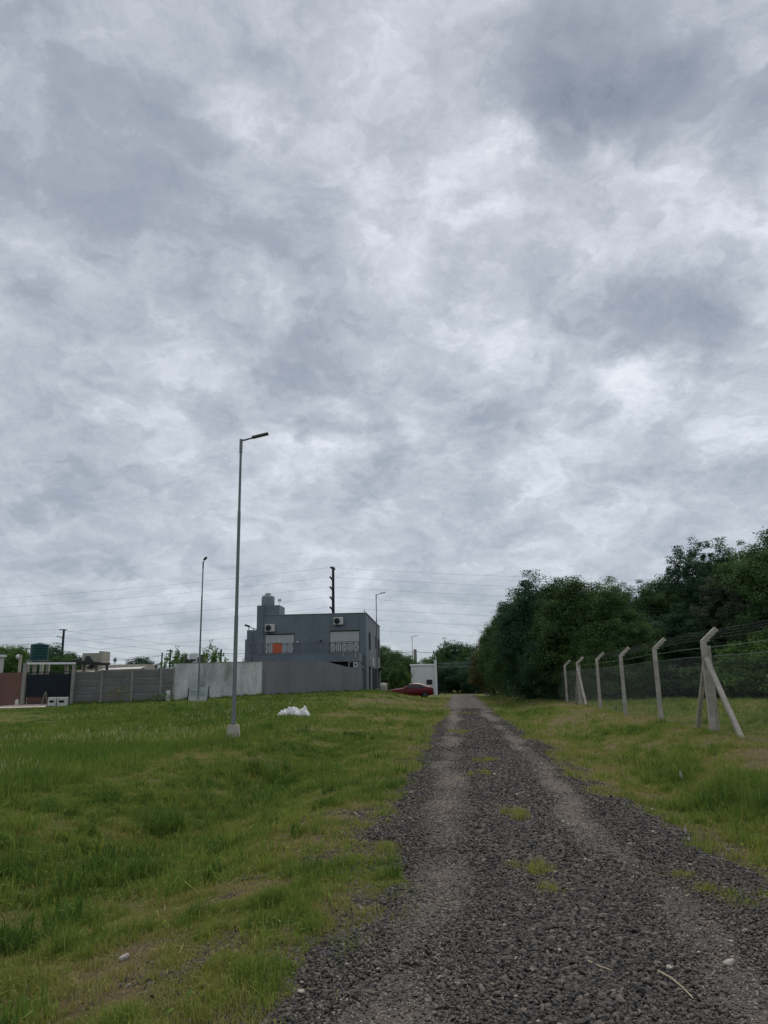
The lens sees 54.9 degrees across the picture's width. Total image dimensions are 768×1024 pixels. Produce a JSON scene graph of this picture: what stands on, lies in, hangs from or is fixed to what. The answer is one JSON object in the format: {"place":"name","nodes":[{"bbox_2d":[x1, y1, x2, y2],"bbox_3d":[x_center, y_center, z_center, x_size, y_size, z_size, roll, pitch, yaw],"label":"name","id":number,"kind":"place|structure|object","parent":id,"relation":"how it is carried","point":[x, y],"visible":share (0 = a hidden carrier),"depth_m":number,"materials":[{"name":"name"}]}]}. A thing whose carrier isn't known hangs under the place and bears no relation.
{"place":"outdoors","nodes":[
{"label":"outdoors","id":0,"kind":"place"},
{"bbox_2d":[0,704,47,707],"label":"driveway","id":1,"kind":"structure","parent":0,"point":[25,705],"depth_m":43.90,"materials":[{"name":"grey concrete"}]},
{"bbox_2d":[0,699,343,801],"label":"tall grass","id":2,"kind":"structure","parent":0,"point":[44,747],"depth_m":18.86,"materials":[{"name":"green plant"}]},
{"bbox_2d":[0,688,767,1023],"bbox_3d":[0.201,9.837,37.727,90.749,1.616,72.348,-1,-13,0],"label":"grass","id":3,"kind":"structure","parent":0,"point":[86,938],"depth_m":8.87,"materials":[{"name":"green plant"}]},
{"bbox_2d":[0,686,767,1023],"bbox_3d":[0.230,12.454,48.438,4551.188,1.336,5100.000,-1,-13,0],"label":"ground","id":4,"kind":"structure","parent":0,"point":[144,950],"depth_m":8.07,"materials":[{"name":"green plant"}]},
{"bbox_2d":[0,655,6,672],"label":"white house","id":5,"kind":"structure","parent":4,"relation":"on","point":[2,657],"depth_m":50.89,"materials":[{"name":"paint"}]},
{"bbox_2d":[0,644,14,672],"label":"leafy tree","id":6,"kind":"object","parent":4,"relation":"on","point":[3,649],"visible":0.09,"depth_m":89.74,"materials":[{"name":"green plant"}]},
{"bbox_2d":[0,672,22,705],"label":"brick wall","id":7,"kind":"structure","parent":4,"relation":"on","point":[10,688],"depth_m":45.65,"materials":[{"name":"red brick"}]},
{"bbox_2d":[0,644,31,672],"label":"leafy tree","id":8,"kind":"object","parent":4,"relation":"on","point":[9,659],"visible":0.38,"depth_m":87.35,"materials":[{"name":"green plant"}]},
{"bbox_2d":[16,654,21,671],"bbox_3d":[-24.038,10.999,48.367,0.380,3.323,0.300,-1,-13,0],"label":"yard lamp","id":9,"kind":"object","parent":4,"relation":"on","point":[18,656],"visible":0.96,"depth_m":48.57,"materials":[{"name":"white paint"}]},
{"bbox_2d":[0,908,41,956],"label":"grass tuft","id":10,"kind":"object","parent":4,"relation":"on","point":[3,938],"visible":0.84,"depth_m":5.37,"materials":[{"name":"green plant"}]},
{"bbox_2d":[26,643,49,700],"bbox_3d":[-24.083,11.243,51.390,1.241,4.232,1.200,-1,-13,0],"label":"water tank","id":11,"kind":"object","parent":4,"relation":"on","point":[39,651],"visible":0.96,"depth_m":51.26,"materials":[{"name":"plastic"}]},
{"bbox_2d":[30,643,69,673],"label":"leafy tree","id":12,"kind":"object","parent":4,"relation":"on","point":[57,650],"visible":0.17,"depth_m":84.53,"materials":[{"name":"green plant"}]},
{"bbox_2d":[48,697,57,705],"bbox_3d":[-19.724,11.395,44.014,0.476,0.716,0.365,-1,-13,0],"label":"meter box","id":13,"kind":"object","parent":4,"relation":"on","point":[52,701],"visible":0.65,"depth_m":43.88,"materials":[{"name":"white paint"}]},
{"bbox_2d":[37,655,80,673],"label":"leafy tree","id":14,"kind":"object","parent":4,"relation":"on","point":[57,667],"visible":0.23,"depth_m":77.47,"materials":[{"name":"green plant"}]},
{"bbox_2d":[56,629,66,656],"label":"power pylon","id":15,"kind":"object","parent":4,"relation":"on","point":[63,637],"visible":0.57,"depth_m":242.06,"materials":[{"name":"metal"}]},
{"bbox_2d":[57,697,67,705],"bbox_3d":[-19.144,11.391,44.012,0.533,0.716,0.365,-1,-13,0],"label":"meter box","id":16,"kind":"object","parent":4,"relation":"on","point":[62,701],"visible":0.65,"depth_m":43.88,"materials":[{"name":"white paint"}]},
{"bbox_2d":[39,890,90,932],"bbox_3d":[-2.553,3.175,5.924,0.409,0.283,0.522,6,-15,-26],"label":"grass tuft","id":17,"kind":"object","parent":4,"relation":"on","point":[77,907],"visible":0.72,"depth_m":5.86,"materials":[{"name":"green plant"}]},
{"bbox_2d":[20,660,110,704],"bbox_3d":[-19.568,11.067,47.449,5.153,2.970,4.720,-1,-13,0],"label":"carport","id":18,"kind":"object","parent":4,"relation":"on","point":[25,671],"visible":0.74,"depth_m":45.49,"materials":[{"name":"concrete"}]},
{"bbox_2d":[25,671,71,703],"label":"yard gate","id":19,"kind":"structure","parent":18,"relation":"attached to","point":[38,685],"depth_m":45.25,"materials":[{"name":"black metal"}]},
{"bbox_2d":[61,651,81,669],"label":"leafy tree","id":20,"kind":"object","parent":4,"relation":"on","point":[75,656],"visible":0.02,"depth_m":90.22,"materials":[{"name":"green plant"}]},
{"bbox_2d":[81,651,109,669],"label":"rooftop block","id":21,"kind":"structure","parent":4,"relation":"on","point":[104,655],"depth_m":76.70,"materials":[{"name":"white paint"}]},
{"bbox_2d":[77,664,154,686],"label":"building","id":22,"kind":"structure","parent":4,"relation":"on","point":[130,666],"depth_m":69.42,"materials":[{"name":"white"}]},
{"bbox_2d":[106,683,132,703],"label":"sapling","id":23,"kind":"object","parent":4,"relation":"on","point":[117,698],"visible":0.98,"depth_m":44.65,"materials":[{"name":"green plant"}]},
{"bbox_2d":[68,667,174,703],"bbox_3d":[-16.484,11.134,46.581,6.354,2.657,0.150,4,-14,-22],"label":"panel fence","id":24,"kind":"object","parent":4,"relation":"on","point":[142,684],"visible":0.81,"depth_m":46.63,"materials":[{"name":"concrete"}]},
{"bbox_2d":[119,953,128,960],"bbox_3d":[-1.584,2.713,4.506,0.057,0.038,0.050,-1,-13,0],"label":"stone","id":25,"kind":"object","parent":4,"relation":"on","point":[123,957],"visible":0.99,"depth_m":4.49,"materials":[{"name":"grey stone"}]},
{"bbox_2d":[125,656,159,668],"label":"bush","id":26,"kind":"object","parent":4,"relation":"on","point":[137,660],"visible":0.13,"depth_m":80.49,"materials":[{"name":"green plant"}]},
{"bbox_2d":[148,692,175,701],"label":"sapling","id":27,"kind":"object","parent":4,"relation":"on","point":[161,697],"visible":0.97,"depth_m":46.18,"materials":[{"name":"green plant"}]},
{"bbox_2d":[0,699,331,775],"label":"seed heads","id":28,"kind":"object","parent":4,"relation":"on","point":[88,730],"visible":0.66,"depth_m":21.77,"materials":[{"name":"green plant"}]},
{"bbox_2d":[158,645,188,668],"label":"bush","id":29,"kind":"object","parent":4,"relation":"on","point":[175,659],"visible":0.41,"depth_m":57.07,"materials":[{"name":"green plant"}]},
{"bbox_2d":[177,653,192,662],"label":"bush","id":30,"kind":"object","parent":4,"relation":"on","point":[185,659],"visible":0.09,"depth_m":58.81,"materials":[{"name":"green plant"}]},
{"bbox_2d":[189,653,206,662],"bbox_3d":[-14.845,13.299,59.045,1.328,3.915,0.980,-1,-13,0],"label":"barbecue chimney","id":31,"kind":"object","parent":4,"relation":"on","point":[194,657],"visible":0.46,"depth_m":58.98,"materials":[{"name":"white paint"}]},
{"bbox_2d":[187,686,209,700],"bbox_3d":[-11.789,11.622,46.861,1.415,1.149,0.064,0,-13,-4],"label":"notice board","id":32,"kind":"object","parent":4,"relation":"on","point":[203,693],"visible":0.85,"depth_m":46.85,"materials":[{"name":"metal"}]},
{"bbox_2d":[196,557,207,701],"bbox_3d":[-11.412,7.307,46.335,0.272,8.987,0.861,6,-15,-27],"label":"street lamp","id":33,"kind":"object","parent":4,"relation":"on","point":[199,662],"visible":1,"depth_m":46.38,"materials":[{"name":"metal"}]},
{"bbox_2d":[200,859,219,885],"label":"grass tuft","id":34,"kind":"object","parent":4,"relation":"on","point":[207,873],"visible":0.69,"depth_m":6.22,"materials":[{"name":"green plant"}]},
{"bbox_2d":[195,639,228,662],"bbox_3d":[-13.136,11.967,56.298,2.905,4.534,2.894,-5,-14,18],"label":"bush","id":35,"kind":"object","parent":4,"relation":"on","point":[214,657],"visible":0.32,"depth_m":56.36,"materials":[{"name":"green plant"}]},
{"bbox_2d":[73,688,363,703],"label":"wall foot grass","id":36,"kind":"structure","parent":4,"relation":"on","point":[237,695],"depth_m":48.21,"materials":[{"name":"green plant"}]},
{"bbox_2d":[174,661,264,699],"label":"plaster wall","id":37,"kind":"structure","parent":4,"relation":"on","point":[217,677],"depth_m":50.88,"materials":[{"name":"paint"}]},
{"bbox_2d":[226,432,268,737],"bbox_3d":[-4.118,2.057,22.467,1.068,9.362,0.400,0,-13,-6],"label":"street lamp","id":38,"kind":"object","parent":4,"relation":"on","point":[233,728],"visible":0.98,"depth_m":22.18,"materials":[{"name":"metal"}]},
{"bbox_2d":[277,706,309,716],"bbox_3d":[-4.047,8.879,32.941,1.668,0.475,1.062,-1,-13,0],"label":"plastic sheet","id":39,"kind":"object","parent":4,"relation":"on","point":[293,710],"visible":0.69,"depth_m":32.68,"materials":[{"name":"white plastic"}]},
{"bbox_2d":[288,819,305,838],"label":"grass tuft","id":40,"kind":"object","parent":4,"relation":"on","point":[295,829],"visible":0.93,"depth_m":7.70,"materials":[{"name":"green plant"}]},
{"bbox_2d":[265,662,362,694],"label":"grey wall","id":41,"kind":"structure","parent":4,"relation":"on","point":[293,677],"depth_m":56.36,"materials":[{"name":"grey concrete"}]},
{"bbox_2d":[245,593,384,689],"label":"house","id":42,"kind":"structure","parent":4,"relation":"on","point":[346,639],"depth_m":63.59,"materials":[{"name":"grey stone"}]},
{"bbox_2d":[273,643,281,652],"bbox_3d":[-8.768,11.205,60.761,0.763,0.860,0.091,-2,-13,4],"label":"towel","id":43,"kind":"object","parent":42,"relation":"on","point":[277,647],"visible":1,"depth_m":60.73,"materials":[{"name":"orange fabric"}]},
{"bbox_2d":[266,633,293,653],"bbox_3d":[-8.978,11.409,63.528,2.460,1.870,0.088,-2,-13,4],"label":"window","id":44,"kind":"structure","parent":42,"relation":"in","point":[270,638],"depth_m":63.61,"materials":[{"name":"white paint"}]},
{"bbox_2d":[330,630,358,651],"bbox_3d":[-3.363,11.147,63.201,2.480,2.030,0.088,-2,-13,4],"label":"window","id":45,"kind":"structure","parent":42,"relation":"in","point":[339,636],"depth_m":63.27,"materials":[{"name":"white paint"}]},
{"bbox_2d":[369,666,370,688],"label":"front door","id":46,"kind":"structure","parent":42,"relation":"in","point":[369,666],"depth_m":65.15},
{"bbox_2d":[321,780,342,794],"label":"grass tuft","id":47,"kind":"object","parent":4,"relation":"on","point":[326,790],"visible":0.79,"depth_m":11.01,"materials":[{"name":"green plant"}]},
{"bbox_2d":[329,566,334,612],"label":"power pylon","id":48,"kind":"object","parent":4,"relation":"on","point":[332,598],"visible":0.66,"depth_m":129.89,"materials":[{"name":"metal"}]},
{"bbox_2d":[0,577,324,607],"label":"power line","id":49,"kind":"object","parent":48,"relation":"attached to","point":[166,594],"visible":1,"depth_m":132.53,"materials":[{"name":"metal"}]},
{"bbox_2d":[1,597,324,626],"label":"power line","id":50,"kind":"object","parent":48,"relation":"attached to","point":[161,614],"visible":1,"depth_m":131.82,"materials":[{"name":"metal"}]},
{"bbox_2d":[337,729,363,736],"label":"grass tuft","id":51,"kind":"object","parent":4,"relation":"on","point":[351,733],"visible":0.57,"depth_m":23.38,"materials":[{"name":"green plant"}]},
{"bbox_2d":[367,745,391,758],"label":"grass tuft","id":52,"kind":"object","parent":4,"relation":"on","point":[380,756],"visible":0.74,"depth_m":15.22,"materials":[{"name":"green plant"}]},
{"bbox_2d":[376,592,384,689],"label":"street lamp","id":53,"kind":"object","parent":4,"relation":"on","point":[376,642],"visible":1,"depth_m":66.93,"materials":[{"name":"metal"}]},
{"bbox_2d":[0,724,766,999],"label":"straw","id":54,"kind":"object","parent":4,"relation":"on","point":[342,847],"visible":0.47,"depth_m":6.59,"materials":[{"name":"beige plant"}]},
{"bbox_2d":[0,737,767,1021],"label":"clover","id":55,"kind":"object","parent":4,"relation":"on","point":[190,989],"visible":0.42,"depth_m":6.38,"materials":[{"name":"green plant"}]},
{"bbox_2d":[380,645,402,682],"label":"leafy tree","id":56,"kind":"object","parent":4,"relation":"on","point":[382,655],"visible":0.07,"depth_m":97.45,"materials":[{"name":"green plant"}]},
{"bbox_2d":[380,650,415,682],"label":"leafy tree","id":57,"kind":"object","parent":4,"relation":"on","point":[394,658],"visible":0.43,"depth_m":93.99,"materials":[{"name":"green plant"}]},
{"bbox_2d":[386,664,411,689],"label":"bush","id":58,"kind":"object","parent":4,"relation":"on","point":[400,676],"visible":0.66,"depth_m":81.33,"materials":[{"name":"green plant"}]},
{"bbox_2d":[403,654,419,667],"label":"leafy tree","id":59,"kind":"object","parent":4,"relation":"on","point":[413,661],"visible":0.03,"depth_m":99.01,"materials":[{"name":"green plant"}]},
{"bbox_2d":[389,683,433,696],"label":"parked car","id":60,"kind":"object","parent":4,"relation":"on","point":[418,689],"visible":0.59,"depth_m":73.07,"materials":[{"name":"red paint"}]},
{"bbox_2d":[409,660,437,694],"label":"gatehouse","id":61,"kind":"object","parent":4,"relation":"on","point":[425,674],"visible":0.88,"depth_m":92.74,"materials":[{"name":"white paint"}]},
{"bbox_2d":[419,656,434,663],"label":"leafy tree","id":62,"kind":"object","parent":4,"relation":"on","point":[424,660],"visible":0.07,"depth_m":131.64,"materials":[{"name":"green plant"}]},
{"bbox_2d":[427,640,455,692],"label":"leafy tree","id":63,"kind":"object","parent":4,"relation":"on","point":[441,652],"visible":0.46,"depth_m":113.57,"materials":[{"name":"green plant"}]},
{"bbox_2d":[437,661,462,692],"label":"leafy tree","id":64,"kind":"object","parent":4,"relation":"on","point":[444,671],"visible":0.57,"depth_m":103.87,"materials":[{"name":"green plant"}]},
{"bbox_2d":[430,640,473,691],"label":"leafy tree","id":65,"kind":"object","parent":4,"relation":"on","point":[456,646],"visible":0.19,"depth_m":114.94,"materials":[{"name":"green plant"}]},
{"bbox_2d":[437,662,477,694],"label":"lattice gate","id":66,"kind":"structure","parent":4,"relation":"on","point":[444,679],"depth_m":92.69,"materials":[{"name":"metal"}]},
{"bbox_2d":[443,664,474,692],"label":"leafy tree","id":67,"kind":"object","parent":4,"relation":"on","point":[455,680],"visible":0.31,"depth_m":102.06,"materials":[{"name":"green plant"}]},
{"bbox_2d":[452,643,478,691],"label":"leafy tree","id":68,"kind":"object","parent":4,"relation":"on","point":[463,656],"visible":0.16,"depth_m":109.62,"materials":[{"name":"green plant"}]},
{"bbox_2d":[458,651,488,692],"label":"leafy tree","id":69,"kind":"object","parent":4,"relation":"on","point":[466,674],"visible":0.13,"depth_m":98.33,"materials":[{"name":"green plant"}]},
{"bbox_2d":[466,630,501,695],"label":"leafy tree","id":70,"kind":"object","parent":4,"relation":"on","point":[479,682],"visible":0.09,"depth_m":81.25,"materials":[{"name":"green plant"}]},
{"bbox_2d":[474,620,505,693],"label":"leafy tree","id":71,"kind":"object","parent":4,"relation":"on","point":[482,666],"visible":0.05,"depth_m":75.05,"materials":[{"name":"green plant"}]},
{"bbox_2d":[477,602,522,695],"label":"leafy tree","id":72,"kind":"object","parent":4,"relation":"on","point":[487,630],"visible":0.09,"depth_m":66.84,"materials":[{"name":"green plant"}]},
{"bbox_2d":[485,601,536,696],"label":"leafy tree","id":73,"kind":"object","parent":4,"relation":"on","point":[494,668],"visible":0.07,"depth_m":57.55,"materials":[{"name":"green plant"}]},
{"bbox_2d":[483,569,562,698],"bbox_3d":[11.260,8.629,51.534,8.360,9.240,8.122,-10,-16,35],"label":"leafy tree","id":74,"kind":"object","parent":4,"relation":"on","point":[513,641],"visible":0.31,"depth_m":50.80,"materials":[{"name":"green plant"}]},
{"bbox_2d":[517,612,574,700],"bbox_3d":[10.642,8.923,46.599,4.716,6.238,4.854,2,-13,-13],"label":"leafy tree","id":75,"kind":"object","parent":4,"relation":"on","point":[552,690],"visible":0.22,"depth_m":45.76,"materials":[{"name":"green plant"}]},
{"bbox_2d":[517,575,640,699],"bbox_3d":[11.999,7.892,45.841,7.841,8.067,7.592,-10,-16,35],"label":"leafy tree","id":76,"kind":"object","parent":4,"relation":"on","point":[560,605],"visible":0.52,"depth_m":44.79,"materials":[{"name":"green plant"}]},
{"bbox_2d":[553,631,632,699],"bbox_3d":[12.428,9.162,43.641,4.808,4.252,4.966,0,-13,-3],"label":"leafy tree","id":77,"kind":"object","parent":4,"relation":"on","point":[583,665],"visible":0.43,"depth_m":42.44,"materials":[{"name":"green plant"}]},
{"bbox_2d":[563,576,667,699],"bbox_3d":[13.669,7.502,43.740,6.203,7.634,6.026,5,-15,-26],"label":"leafy tree","id":78,"kind":"object","parent":4,"relation":"on","point":[624,617],"visible":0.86,"depth_m":42.57,"materials":[{"name":"green plant"}]},
{"bbox_2d":[587,674,668,698],"bbox_3d":[14.135,10.264,44.898,5.239,2.673,5.430,3,-14,-16],"label":"bush","id":79,"kind":"object","parent":4,"relation":"on","point":[631,687],"visible":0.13,"depth_m":43.12,"materials":[{"name":"green plant"}]},
{"bbox_2d":[612,579,674,659],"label":"leafy tree","id":80,"kind":"object","parent":4,"relation":"on","point":[636,597],"visible":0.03,"depth_m":53.53,"materials":[{"name":"green plant"}]},
{"bbox_2d":[535,619,767,741],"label":"wire fence","id":81,"kind":"object","parent":4,"relation":"on","point":[709,683],"visible":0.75,"depth_m":18.11,"materials":[{"name":"metal"}]},
{"bbox_2d":[639,664,691,697],"bbox_3d":[16.887,10.459,45.402,5.477,2.424,5.677,-3,-13,8],"label":"bush","id":82,"kind":"object","parent":4,"relation":"on","point":[671,681],"visible":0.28,"depth_m":43.77,"materials":[{"name":"green plant"}]},
{"bbox_2d":[636,613,699,679],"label":"leafy tree","id":83,"kind":"object","parent":4,"relation":"on","point":[655,622],"visible":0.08,"depth_m":47.44,"materials":[{"name":"green plant"}]},
{"bbox_2d":[629,574,709,657],"bbox_3d":[20.286,8.736,52.382,8.306,8.903,8.015,5,-14,-24],"label":"leafy tree","id":84,"kind":"object","parent":4,"relation":"on","point":[657,598],"visible":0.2,"depth_m":51.41,"materials":[{"name":"green plant"}]},
{"bbox_2d":[671,771,690,791],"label":"grass tuft","id":85,"kind":"object","parent":4,"relation":"on","point":[680,773],"visible":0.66,"depth_m":10.53,"materials":[{"name":"green plant"}]},
{"bbox_2d":[648,601,732,696],"bbox_3d":[20.733,9.092,48.493,7.715,6.412,7.342,-13,-18,43],"label":"leafy tree","id":86,"kind":"object","parent":4,"relation":"on","point":[686,618],"visible":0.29,"depth_m":47.19,"materials":[{"name":"green plant"}]},
{"bbox_2d":[656,537,735,693],"bbox_3d":[22.505,7.310,51.630,8.218,11.456,7.111,7,-15,-32],"label":"leafy tree","id":87,"kind":"object","parent":4,"relation":"on","point":[683,570],"visible":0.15,"depth_m":51.54,"materials":[{"name":"green plant"}]},
{"bbox_2d":[662,660,740,697],"bbox_3d":[19.059,9.962,43.643,5.001,2.584,5.184,-11,-16,36],"label":"bush","id":88,"kind":"object","parent":4,"relation":"on","point":[694,680],"visible":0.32,"depth_m":42.95,"materials":[{"name":"green plant"}]},
{"bbox_2d":[684,826,731,853],"bbox_3d":[2.876,2.943,6.626,0.294,0.260,0.575,-12,-17,39],"label":"grass tuft","id":89,"kind":"object","parent":4,"relation":"on","point":[686,843],"visible":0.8,"depth_m":6.67,"materials":[{"name":"green plant"}]},
{"bbox_2d":[689,571,767,693],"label":"leafy tree","id":90,"kind":"object","parent":4,"relation":"on","point":[708,595],"visible":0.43,"depth_m":46.29,"materials":[{"name":"green plant"}]},
{"bbox_2d":[692,540,767,694],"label":"leafy tree","id":91,"kind":"object","parent":4,"relation":"on","point":[729,552],"visible":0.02,"depth_m":50.95,"materials":[{"name":"green plant"}]},
{"bbox_2d":[698,641,767,698],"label":"bush","id":92,"kind":"object","parent":4,"relation":"on","point":[720,667],"visible":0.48,"depth_m":40.79,"materials":[{"name":"green plant"}]},
{"bbox_2d":[701,529,767,656],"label":"leafy tree","id":93,"kind":"object","parent":4,"relation":"on","point":[752,567],"visible":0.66,"depth_m":44.98,"materials":[{"name":"green plant"}]},
{"bbox_2d":[722,628,767,697],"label":"bush","id":94,"kind":"object","parent":4,"relation":"on","point":[763,647],"visible":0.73,"depth_m":39.74,"materials":[{"name":"green plant"}]},
{"bbox_2d":[0,0,767,668],"label":"sky","id":95,"kind":"structure","parent":0,"point":[485,282],"materials":[{"name":"grey"}]},
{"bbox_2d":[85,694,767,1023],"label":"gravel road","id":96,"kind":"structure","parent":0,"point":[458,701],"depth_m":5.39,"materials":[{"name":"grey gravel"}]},
{"bbox_2d":[447,728,474,733],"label":"grass tuft","id":97,"kind":"object","parent":96,"relation":"on","point":[460,731],"visible":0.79,"depth_m":22.36,"materials":[{"name":"green plant"}]},
{"bbox_2d":[465,768,491,776],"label":"grass tuft","id":98,"kind":"object","parent":96,"relation":"on","point":[480,771],"visible":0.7,"depth_m":12.05,"materials":[{"name":"green plant"}]},
{"bbox_2d":[468,756,499,761],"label":"grass tuft","id":99,"kind":"object","parent":96,"relation":"on","point":[490,758],"visible":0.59,"depth_m":14.01,"materials":[{"name":"green plant"}]},
{"bbox_2d":[497,804,530,820],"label":"grass tuft","id":100,"kind":"object","parent":96,"relation":"on","point":[517,812],"visible":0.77,"depth_m":8.23,"materials":[{"name":"green plant"}]},
{"bbox_2d":[500,852,564,877],"bbox_3d":[1.188,2.819,5.915,0.440,0.140,0.638,8,-16,-35],"label":"grass tuft","id":101,"kind":"object","parent":96,"relation":"on","point":[534,867],"visible":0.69,"depth_m":5.83,"materials":[{"name":"green plant"}]},
{"bbox_2d":[525,878,565,893],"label":"grass tuft","id":102,"kind":"object","parent":96,"relation":"on","point":[551,886],"visible":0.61,"depth_m":5.29,"materials":[{"name":"green plant"}]},
{"bbox_2d":[658,970,693,998],"bbox_3d":[1.431,2.305,3.611,0.029,0.010,0.343,1,-13,-7],"label":"twig","id":103,"kind":"object","parent":96,"relation":"on","point":[676,982],"visible":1,"depth_m":3.62,"materials":[{"name":"beige wood"}]},
{"bbox_2d":[658,868,767,909],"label":"grass tuft","id":104,"kind":"object","parent":96,"relation":"on","point":[707,886],"visible":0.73,"depth_m":5.19,"materials":[{"name":"green plant"}]},
{"bbox_2d":[723,958,734,965],"bbox_3d":[1.838,2.403,3.935,0.064,0.047,0.060,-1,-13,0],"label":"stone","id":105,"kind":"object","parent":96,"relation":"on","point":[730,962],"visible":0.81,"depth_m":3.92,"materials":[{"name":"grey stone"}]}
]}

